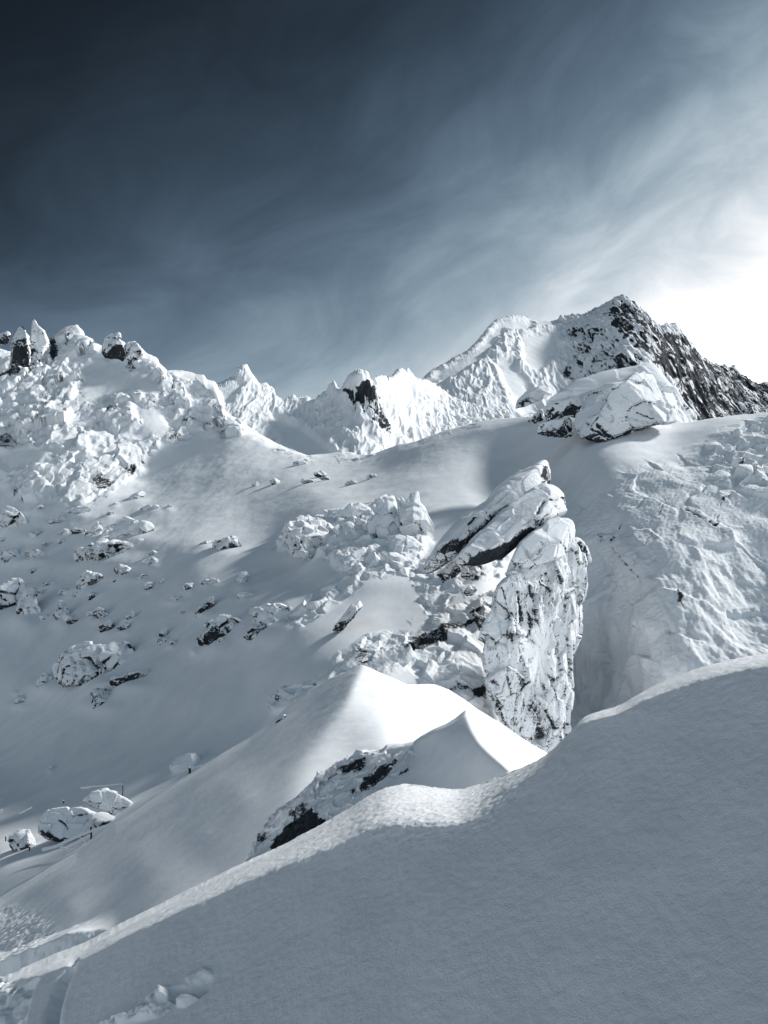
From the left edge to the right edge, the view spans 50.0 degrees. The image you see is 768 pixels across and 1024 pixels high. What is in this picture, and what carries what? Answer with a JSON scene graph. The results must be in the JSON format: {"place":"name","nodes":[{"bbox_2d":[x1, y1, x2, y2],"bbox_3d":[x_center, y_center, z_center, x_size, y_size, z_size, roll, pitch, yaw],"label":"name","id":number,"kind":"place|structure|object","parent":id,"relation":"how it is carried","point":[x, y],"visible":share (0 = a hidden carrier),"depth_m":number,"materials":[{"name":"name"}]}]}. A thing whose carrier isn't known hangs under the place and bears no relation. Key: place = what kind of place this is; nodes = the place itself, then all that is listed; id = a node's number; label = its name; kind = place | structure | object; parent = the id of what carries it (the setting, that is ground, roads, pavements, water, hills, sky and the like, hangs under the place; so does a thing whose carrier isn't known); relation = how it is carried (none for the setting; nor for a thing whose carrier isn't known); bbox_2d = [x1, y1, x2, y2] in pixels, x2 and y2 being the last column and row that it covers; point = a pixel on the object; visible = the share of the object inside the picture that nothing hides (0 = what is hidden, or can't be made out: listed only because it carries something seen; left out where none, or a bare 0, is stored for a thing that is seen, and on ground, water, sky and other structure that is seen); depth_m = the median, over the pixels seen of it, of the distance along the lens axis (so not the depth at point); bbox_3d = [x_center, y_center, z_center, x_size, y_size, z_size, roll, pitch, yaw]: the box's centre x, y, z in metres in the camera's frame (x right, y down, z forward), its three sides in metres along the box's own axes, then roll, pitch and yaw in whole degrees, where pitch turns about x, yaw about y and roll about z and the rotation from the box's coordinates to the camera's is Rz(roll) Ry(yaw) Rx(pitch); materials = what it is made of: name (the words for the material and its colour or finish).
{"place":"outdoors","nodes":[
{"label":"outdoors","id":0,"kind":"place"},
{"bbox_2d":[0,665,546,975],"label":"snow ridge","id":1,"kind":"structure","parent":0,"point":[206,822],"depth_m":18.07,"materials":[{"name":"snow"}]},
{"bbox_2d":[276,714,286,722],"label":"rock","id":2,"kind":"object","parent":1,"relation":"on","point":[281,717],"visible":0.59,"depth_m":24.63,"materials":[{"name":"stone"}]},
{"bbox_2d":[246,709,546,860],"bbox_3d":[0.539,4.630,8.367,5.543,5.306,7.691,0,-9,0],"label":"snow drift","id":3,"kind":"object","parent":1,"relation":"on","point":[466,748],"visible":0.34,"depth_m":7.28,"materials":[{"name":"snow"}]},
{"bbox_2d":[216,364,508,454],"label":"mountain ridge","id":4,"kind":"structure","parent":0,"point":[360,412],"depth_m":584.18,"materials":[{"name":"snow"}]},
{"bbox_2d":[0,325,767,892],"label":"hill","id":5,"kind":"structure","parent":0,"point":[670,521],"depth_m":68.98,"materials":[{"name":"white snow"}]},
{"bbox_2d":[0,331,10,344],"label":"rock","id":6,"kind":"object","parent":5,"relation":"on","point":[5,338],"visible":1,"depth_m":158.15,"materials":[{"name":"stone"}]},
{"bbox_2d":[3,557,11,562],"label":"pebble","id":7,"kind":"object","parent":5,"relation":"on","point":[6,559],"visible":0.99,"depth_m":127.65,"materials":[{"name":"stone"}]},
{"bbox_2d":[0,547,19,559],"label":"rock","id":8,"kind":"object","parent":5,"relation":"on","point":[13,552],"visible":0.94,"depth_m":128.51,"materials":[{"name":"stone"}]},
{"bbox_2d":[0,578,25,609],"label":"boulder","id":9,"kind":"object","parent":5,"relation":"on","point":[12,589],"visible":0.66,"depth_m":108.97,"materials":[{"name":"stone"}]},
{"bbox_2d":[0,506,28,528],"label":"rock","id":10,"kind":"object","parent":5,"relation":"on","point":[10,517],"visible":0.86,"depth_m":137.88,"materials":[{"name":"stone"}]},
{"bbox_2d":[14,695,25,703],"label":"rock","id":11,"kind":"object","parent":5,"relation":"on","point":[19,699],"visible":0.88,"depth_m":78.51,"materials":[{"name":"stone"}]},
{"bbox_2d":[10,326,30,366],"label":"rock pinnacle","id":12,"kind":"object","parent":5,"relation":"on","point":[20,343],"visible":1,"depth_m":151.13,"materials":[{"name":"stone"}]},
{"bbox_2d":[7,829,35,850],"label":"rock","id":13,"kind":"object","parent":5,"relation":"on","point":[20,840],"visible":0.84,"depth_m":37.46,"materials":[{"name":"stone"}]},
{"bbox_2d":[16,587,40,614],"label":"boulder","id":14,"kind":"object","parent":5,"relation":"on","point":[27,601],"visible":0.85,"depth_m":102.29,"materials":[{"name":"stone"}]},
{"bbox_2d":[24,549,44,558],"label":"rock","id":15,"kind":"object","parent":5,"relation":"on","point":[32,553],"visible":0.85,"depth_m":123.84,"materials":[{"name":"stone"}]},
{"bbox_2d":[27,530,41,537],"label":"rock","id":16,"kind":"object","parent":5,"relation":"on","point":[34,533],"visible":1,"depth_m":131.68,"materials":[{"name":"stone"}]},
{"bbox_2d":[31,505,43,511],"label":"rock","id":17,"kind":"object","parent":5,"relation":"on","point":[37,508],"visible":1,"depth_m":139.78,"materials":[{"name":"stone"}]},
{"bbox_2d":[30,320,48,360],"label":"rock pinnacle","id":18,"kind":"object","parent":5,"relation":"on","point":[39,341],"visible":0.95,"depth_m":154.08,"materials":[{"name":"stone"}]},
{"bbox_2d":[39,614,48,620],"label":"pebble","id":19,"kind":"object","parent":5,"relation":"on","point":[43,617],"visible":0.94,"depth_m":98.51,"materials":[{"name":"stone"}]},
{"bbox_2d":[36,671,53,687],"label":"rock","id":20,"kind":"object","parent":5,"relation":"on","point":[44,677],"visible":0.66,"depth_m":77.86,"materials":[{"name":"stone"}]},
{"bbox_2d":[41,581,54,585],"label":"rock","id":21,"kind":"object","parent":5,"relation":"on","point":[47,583],"visible":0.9,"depth_m":110.06,"materials":[{"name":"stone"}]},
{"bbox_2d":[46,515,65,523],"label":"rock","id":22,"kind":"object","parent":5,"relation":"on","point":[57,519],"visible":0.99,"depth_m":133.13,"materials":[{"name":"stone"}]},
{"bbox_2d":[53,600,69,619],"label":"rock","id":23,"kind":"object","parent":5,"relation":"on","point":[61,609],"visible":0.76,"depth_m":95.46,"materials":[{"name":"stone"}]},
{"bbox_2d":[57,528,68,534],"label":"rock","id":24,"kind":"object","parent":5,"relation":"on","point":[63,531],"visible":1,"depth_m":127.05,"materials":[{"name":"stone"}]},
{"bbox_2d":[58,588,69,595],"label":"pebble","id":25,"kind":"object","parent":5,"relation":"on","point":[63,591],"visible":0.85,"depth_m":103.51,"materials":[{"name":"stone"}]},
{"bbox_2d":[61,614,72,620],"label":"pebble","id":26,"kind":"object","parent":5,"relation":"on","point":[65,617],"visible":0.59,"depth_m":93.53,"materials":[{"name":"stone"}]},
{"bbox_2d":[28,822,113,850],"bbox_3d":[-12.869,13.533,34.506,4.027,1.333,0.186,-1,-9,3],"label":"fence","id":27,"kind":"object","parent":5,"relation":"on","point":[80,835],"visible":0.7,"depth_m":34.45,"materials":[{"name":"grey wood"}]},
{"bbox_2d":[66,618,77,623],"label":"pebble","id":28,"kind":"object","parent":5,"relation":"on","point":[71,620],"visible":1,"depth_m":91.74,"materials":[{"name":"stone"}]},
{"bbox_2d":[38,807,114,841],"bbox_3d":[-13.828,14.118,37.353,3.582,1.534,2.126,2,-10,-11],"label":"boulder","id":29,"kind":"object","parent":5,"relation":"on","point":[59,824],"visible":0.9,"depth_m":36.70,"materials":[{"name":"stone"}]},
{"bbox_2d":[71,528,85,533],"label":"rock slab","id":30,"kind":"object","parent":5,"relation":"on","point":[75,531],"visible":0.92,"depth_m":125.50,"materials":[{"name":"stone"}]},
{"bbox_2d":[68,506,90,513],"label":"rock","id":31,"kind":"object","parent":5,"relation":"on","point":[79,509],"visible":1,"depth_m":134.14,"materials":[{"name":"stone"}]},
{"bbox_2d":[76,570,102,589],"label":"rock","id":32,"kind":"object","parent":5,"relation":"on","point":[87,578],"visible":0.95,"depth_m":100.77,"materials":[{"name":"stone"}]},
{"bbox_2d":[87,609,92,615],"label":"pebble","id":33,"kind":"object","parent":5,"relation":"on","point":[89,612],"visible":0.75,"depth_m":91.06,"materials":[{"name":"stone"}]},
{"bbox_2d":[87,592,97,599],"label":"pebble","id":34,"kind":"object","parent":5,"relation":"on","point":[91,595],"visible":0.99,"depth_m":96.02,"materials":[{"name":"stone"}]},
{"bbox_2d":[82,521,102,537],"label":"rock slab","id":35,"kind":"object","parent":5,"relation":"on","point":[96,528],"visible":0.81,"depth_m":121.78,"materials":[{"name":"stone"}]},
{"bbox_2d":[63,783,122,803],"bbox_3d":[-14.374,13.912,40.691,2.999,0.991,0.160,0,-9,1],"label":"fence","id":36,"kind":"object","parent":5,"relation":"on","point":[100,786],"visible":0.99,"depth_m":40.68,"materials":[{"name":"grey wood"}]},
{"bbox_2d":[52,641,134,686],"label":"boulder","id":37,"kind":"object","parent":5,"relation":"on","point":[80,664],"visible":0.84,"depth_m":71.43,"materials":[{"name":"stone"}]},
{"bbox_2d":[92,607,107,617],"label":"rock","id":38,"kind":"object","parent":5,"relation":"on","point":[98,612],"visible":0.99,"depth_m":88.06,"materials":[{"name":"stone"}]},
{"bbox_2d":[90,688,110,708],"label":"rock","id":39,"kind":"object","parent":5,"relation":"on","point":[100,696],"visible":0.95,"depth_m":64.08,"materials":[{"name":"stone"}]},
{"bbox_2d":[73,538,133,561],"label":"boulder","id":40,"kind":"object","parent":5,"relation":"on","point":[98,549],"visible":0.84,"depth_m":108.61,"materials":[{"name":"stone"}]},
{"bbox_2d":[99,620,113,632],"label":"rock","id":41,"kind":"object","parent":5,"relation":"on","point":[106,625],"visible":0.98,"depth_m":82.42,"materials":[{"name":"stone"}]},
{"bbox_2d":[101,527,111,535],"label":"rock slab","id":42,"kind":"object","parent":5,"relation":"on","point":[108,531],"visible":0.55,"depth_m":119.53,"materials":[{"name":"stone"}]},
{"bbox_2d":[82,788,132,815],"bbox_3d":[-12.786,13.636,38.630,2.427,1.428,1.598,0,-9,0],"label":"boulder","id":43,"kind":"object","parent":5,"relation":"on","point":[111,802],"visible":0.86,"depth_m":38.01,"materials":[{"name":"stone"}]},
{"bbox_2d":[101,332,125,360],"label":"rock pinnacle","id":44,"kind":"object","parent":5,"relation":"on","point":[113,346],"visible":1,"depth_m":147.15,"materials":[{"name":"stone"}]},
{"bbox_2d":[114,564,131,574],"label":"rock","id":45,"kind":"object","parent":5,"relation":"on","point":[120,569],"visible":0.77,"depth_m":97.74,"materials":[{"name":"stone"}]},
{"bbox_2d":[117,622,130,629],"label":"rock","id":46,"kind":"object","parent":5,"relation":"on","point":[125,625],"visible":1,"depth_m":79.45,"materials":[{"name":"stone"}]},
{"bbox_2d":[109,669,149,685],"bbox_3d":[-19.838,12.994,64.482,4.209,1.359,1.076,-4,-10,24],"label":"boulder","id":47,"kind":"object","parent":5,"relation":"on","point":[116,680],"visible":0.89,"depth_m":64.24,"materials":[{"name":"stone"}]},
{"bbox_2d":[124,611,137,619],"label":"rock","id":48,"kind":"object","parent":5,"relation":"on","point":[132,614],"visible":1,"depth_m":81.44,"materials":[{"name":"stone"}]},
{"bbox_2d":[109,516,153,538],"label":"boulder","id":49,"kind":"object","parent":5,"relation":"on","point":[125,526],"visible":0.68,"depth_m":115.35,"materials":[{"name":"stone"}]},
{"bbox_2d":[125,342,143,360],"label":"boulder","id":50,"kind":"object","parent":5,"relation":"on","point":[133,350],"visible":1,"depth_m":147.73,"materials":[{"name":"stone"}]},
{"bbox_2d":[128,491,144,499],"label":"rock slab","id":51,"kind":"object","parent":5,"relation":"on","point":[138,494],"visible":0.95,"depth_m":139.56,"materials":[{"name":"stone"}]},
{"bbox_2d":[144,585,152,589],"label":"rock","id":52,"kind":"object","parent":5,"relation":"on","point":[148,587],"visible":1,"depth_m":87.64,"materials":[{"name":"stone"}]},
{"bbox_2d":[144,582,153,585],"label":"pebble","id":53,"kind":"object","parent":5,"relation":"on","point":[148,583],"visible":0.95,"depth_m":88.43,"materials":[{"name":"stone"}]},
{"bbox_2d":[140,504,160,510],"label":"rock","id":54,"kind":"object","parent":5,"relation":"on","point":[149,507],"visible":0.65,"depth_m":129.51,"materials":[{"name":"stone"}]},
{"bbox_2d":[145,557,159,564],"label":"rock","id":55,"kind":"object","parent":5,"relation":"on","point":[150,560],"visible":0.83,"depth_m":96.21,"materials":[{"name":"stone"}]},
{"bbox_2d":[157,637,168,644],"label":"pebble","id":56,"kind":"object","parent":5,"relation":"on","point":[160,641],"visible":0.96,"depth_m":69.05,"materials":[{"name":"stone"}]},
{"bbox_2d":[159,627,167,636],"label":"rock","id":57,"kind":"object","parent":5,"relation":"on","point":[163,632],"visible":0.98,"depth_m":70.59,"materials":[{"name":"stone"}]},
{"bbox_2d":[170,596,182,601],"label":"rock","id":58,"kind":"object","parent":5,"relation":"on","point":[174,598],"visible":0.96,"depth_m":78.21,"materials":[{"name":"stone"}]},
{"bbox_2d":[158,763,205,787],"bbox_3d":[-9.531,12.543,39.295,2.465,1.192,0.189,-1,-9,7],"label":"fence","id":59,"kind":"object","parent":5,"relation":"on","point":[189,769],"visible":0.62,"depth_m":39.27,"materials":[{"name":"grey wood"}]},
{"bbox_2d":[169,752,201,772],"bbox_3d":[-9.876,12.777,41.398,1.674,1.328,1.520,0,-9,0],"label":"snow hump","id":60,"kind":"object","parent":5,"relation":"on","point":[184,762],"visible":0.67,"depth_m":40.93,"materials":[{"name":"snow"}]},
{"bbox_2d":[183,583,193,589],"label":"rock","id":61,"kind":"object","parent":5,"relation":"on","point":[186,586],"visible":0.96,"depth_m":79.29,"materials":[{"name":"stone"}]},
{"bbox_2d":[195,597,214,613],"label":"rock","id":62,"kind":"object","parent":5,"relation":"on","point":[208,603],"visible":0.99,"depth_m":69.71,"materials":[{"name":"stone"}]},
{"bbox_2d":[200,540,212,543],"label":"rock","id":63,"kind":"object","parent":5,"relation":"on","point":[207,542],"visible":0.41,"depth_m":95.04,"materials":[{"name":"stone"}]},
{"bbox_2d":[201,578,219,585],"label":"rock","id":64,"kind":"object","parent":5,"relation":"on","point":[205,582],"visible":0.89,"depth_m":77.36,"materials":[{"name":"stone"}]},
{"bbox_2d":[197,613,240,645],"bbox_3d":[-12.264,8.663,60.619,3.499,2.394,2.128,-7,-12,38],"label":"boulder","id":65,"kind":"object","parent":5,"relation":"on","point":[221,625],"visible":0.93,"depth_m":59.87,"materials":[{"name":"stone"}]},
{"bbox_2d":[212,536,241,549],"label":"boulder","id":66,"kind":"object","parent":5,"relation":"on","point":[227,542],"visible":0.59,"depth_m":90.11,"materials":[{"name":"stone"}]},
{"bbox_2d":[236,571,248,582],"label":"rock","id":67,"kind":"object","parent":5,"relation":"on","point":[243,576],"visible":0.94,"depth_m":73.17,"materials":[{"name":"stone"}]},
{"bbox_2d":[236,591,253,598],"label":"rock","id":68,"kind":"object","parent":5,"relation":"on","point":[240,595],"visible":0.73,"depth_m":67.21,"materials":[{"name":"stone"}]},
{"bbox_2d":[243,617,274,639],"bbox_3d":[-8.134,7.594,54.231,1.744,1.677,1.914,7,-11,-35],"label":"boulder","id":69,"kind":"object","parent":5,"relation":"on","point":[253,631],"visible":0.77,"depth_m":53.78,"materials":[{"name":"stone"}]},
{"bbox_2d":[249,603,291,625],"bbox_3d":[-7.807,7.023,55.223,3.640,1.918,1.776,-6,-11,31],"label":"boulder","id":70,"kind":"object","parent":5,"relation":"on","point":[262,613],"visible":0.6,"depth_m":54.78,"materials":[{"name":"stone"}]},
{"bbox_2d":[269,478,279,484],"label":"pebble","id":71,"kind":"object","parent":5,"relation":"on","point":[273,481],"visible":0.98,"depth_m":124.08,"materials":[{"name":"stone"}]},
{"bbox_2d":[293,460,306,465],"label":"pebble","id":72,"kind":"object","parent":5,"relation":"on","point":[298,462],"visible":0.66,"depth_m":135.43,"materials":[{"name":"stone"}]},
{"bbox_2d":[301,478,313,483],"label":"pebble","id":73,"kind":"object","parent":5,"relation":"on","point":[304,480],"visible":1,"depth_m":116.97,"materials":[{"name":"stone"}]},
{"bbox_2d":[282,514,333,559],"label":"boulder","id":74,"kind":"object","parent":5,"relation":"on","point":[307,535],"visible":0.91,"depth_m":69.66,"materials":[{"name":"stone"}]},
{"bbox_2d":[314,471,327,477],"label":"pebble","id":75,"kind":"object","parent":5,"relation":"on","point":[319,474],"visible":0.94,"depth_m":121.31,"materials":[{"name":"stone"}]},
{"bbox_2d":[320,476,329,479],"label":"pebble","id":76,"kind":"object","parent":5,"relation":"on","point":[325,478],"visible":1,"depth_m":117.38,"materials":[{"name":"stone"}]},
{"bbox_2d":[333,601,362,632],"bbox_3d":[-2.098,6.046,47.647,1.706,1.895,1.829,0,-9,0],"label":"rock slab","id":77,"kind":"object","parent":5,"relation":"on","point":[349,614],"visible":1,"depth_m":46.97,"materials":[{"name":"stone"}]},
{"bbox_2d":[345,480,356,485],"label":"pebble","id":78,"kind":"object","parent":5,"relation":"on","point":[351,482],"visible":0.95,"depth_m":106.95,"materials":[{"name":"stone"}]},
{"bbox_2d":[334,502,370,518],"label":"boulder","id":79,"kind":"object","parent":5,"relation":"on","point":[358,509],"visible":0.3,"depth_m":76.04,"materials":[{"name":"stone"}]},
{"bbox_2d":[339,547,367,565],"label":"boulder","id":80,"kind":"object","parent":5,"relation":"on","point":[360,552],"visible":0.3,"depth_m":61.48,"materials":[{"name":"stone"}]},
{"bbox_2d":[366,474,377,478],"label":"pebble","id":81,"kind":"object","parent":5,"relation":"on","point":[369,476],"visible":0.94,"depth_m":108.11,"materials":[{"name":"stone"}]},
{"bbox_2d":[364,552,380,568],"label":"boulder","id":82,"kind":"object","parent":5,"relation":"on","point":[372,559],"visible":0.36,"depth_m":59.36,"materials":[{"name":"stone"}]},
{"bbox_2d":[367,495,399,537],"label":"boulder","id":83,"kind":"object","parent":5,"relation":"on","point":[381,523],"visible":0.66,"depth_m":67.43,"materials":[{"name":"stone"}]},
{"bbox_2d":[385,535,424,551],"bbox_3d":[1.488,3.358,62.422,3.267,3.594,3.624,0,-9,0],"label":"boulder","id":84,"kind":"object","parent":5,"relation":"on","point":[400,543],"visible":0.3,"depth_m":61.85,"materials":[{"name":"stone"}]},
{"bbox_2d":[394,491,434,536],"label":"boulder","id":85,"kind":"object","parent":5,"relation":"on","point":[412,518],"visible":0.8,"depth_m":66.77,"materials":[{"name":"stone"}]},
{"bbox_2d":[437,560,465,582],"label":"boulder","id":86,"kind":"object","parent":5,"relation":"on","point":[451,570],"visible":0.84,"depth_m":46.35,"materials":[{"name":"stone"}]},
{"bbox_2d":[463,585,476,595],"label":"rock","id":87,"kind":"object","parent":5,"relation":"on","point":[469,590],"visible":1,"depth_m":45.09,"materials":[{"name":"stone"}]},
{"bbox_2d":[460,565,480,580],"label":"rock","id":88,"kind":"object","parent":5,"relation":"on","point":[470,573],"visible":0.96,"depth_m":45.16,"materials":[{"name":"stone"}]},
{"bbox_2d":[448,589,494,631],"bbox_3d":[4.518,7.463,46.708,6.808,6.546,4.044,6,-11,-30],"label":"rock outcrop","id":89,"kind":"object","parent":5,"relation":"on","point":[476,613],"visible":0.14,"depth_m":46.68,"materials":[{"name":"stone"}]},
{"bbox_2d":[421,460,550,573],"bbox_3d":[6.157,0.033,47.723,10.876,7.575,5.131,7,-12,-38],"label":"rock slab","id":90,"kind":"object","parent":5,"relation":"on","point":[461,532],"visible":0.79,"depth_m":44.61,"materials":[{"name":"stone"}]},
{"bbox_2d":[455,482,566,565],"bbox_3d":[7.006,0.595,44.035,8.641,5.124,3.750,6,-11,-32],"label":"rock slab","id":91,"kind":"object","parent":5,"relation":"on","point":[502,533],"visible":0.91,"depth_m":42.22,"materials":[{"name":"stone"}]},
{"bbox_2d":[515,385,551,408],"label":"boulder","id":92,"kind":"object","parent":5,"relation":"on","point":[533,395],"visible":1,"depth_m":92.20,"materials":[{"name":"stone"}]},
{"bbox_2d":[478,537,591,752],"bbox_3d":[7.926,7.057,42.061,2.701,12.159,9.339,-9,-13,44],"label":"rock pillar","id":93,"kind":"object","parent":5,"relation":"on","point":[530,634],"visible":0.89,"depth_m":40.30,"materials":[{"name":"stone"}]},
{"bbox_2d":[507,517,575,570],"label":"snow slab","id":94,"kind":"structure","parent":93,"relation":"on","point":[549,540],"depth_m":41.35,"materials":[{"name":"snow"}]},
{"bbox_2d":[528,409,543,423],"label":"rock","id":95,"kind":"object","parent":5,"relation":"on","point":[536,417],"visible":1,"depth_m":84.22,"materials":[{"name":"stone"}]},
{"bbox_2d":[538,417,572,437],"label":"boulder","id":96,"kind":"object","parent":5,"relation":"on","point":[561,428],"visible":1,"depth_m":81.12,"materials":[{"name":"stone"}]},
{"bbox_2d":[544,396,581,420],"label":"boulder","id":97,"kind":"object","parent":5,"relation":"on","point":[571,406],"visible":0.94,"depth_m":81.72,"materials":[{"name":"stone"}]},
{"bbox_2d":[575,371,676,441],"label":"boulder","id":98,"kind":"object","parent":5,"relation":"on","point":[631,403],"visible":1,"depth_m":79.97,"materials":[{"name":"stone"}]},
{"bbox_2d":[547,363,674,402],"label":"snow slab","id":99,"kind":"structure","parent":98,"relation":"on","point":[585,386],"depth_m":84.37,"materials":[{"name":"snow"}]},
{"bbox_2d":[0,653,767,1023],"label":"snow slope","id":100,"kind":"structure","parent":0,"point":[606,867],"depth_m":2.45,"materials":[{"name":"white snow"}]},
{"bbox_2d":[0,0,767,399],"label":"sky","id":101,"kind":"structure","parent":0,"point":[307,195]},
{"bbox_2d":[423,294,767,422],"bbox_3d":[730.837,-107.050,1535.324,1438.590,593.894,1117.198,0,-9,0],"label":"mountain","id":102,"kind":"structure","parent":0,"point":[506,362],"depth_m":1342.39,"materials":[{"name":"snow"}]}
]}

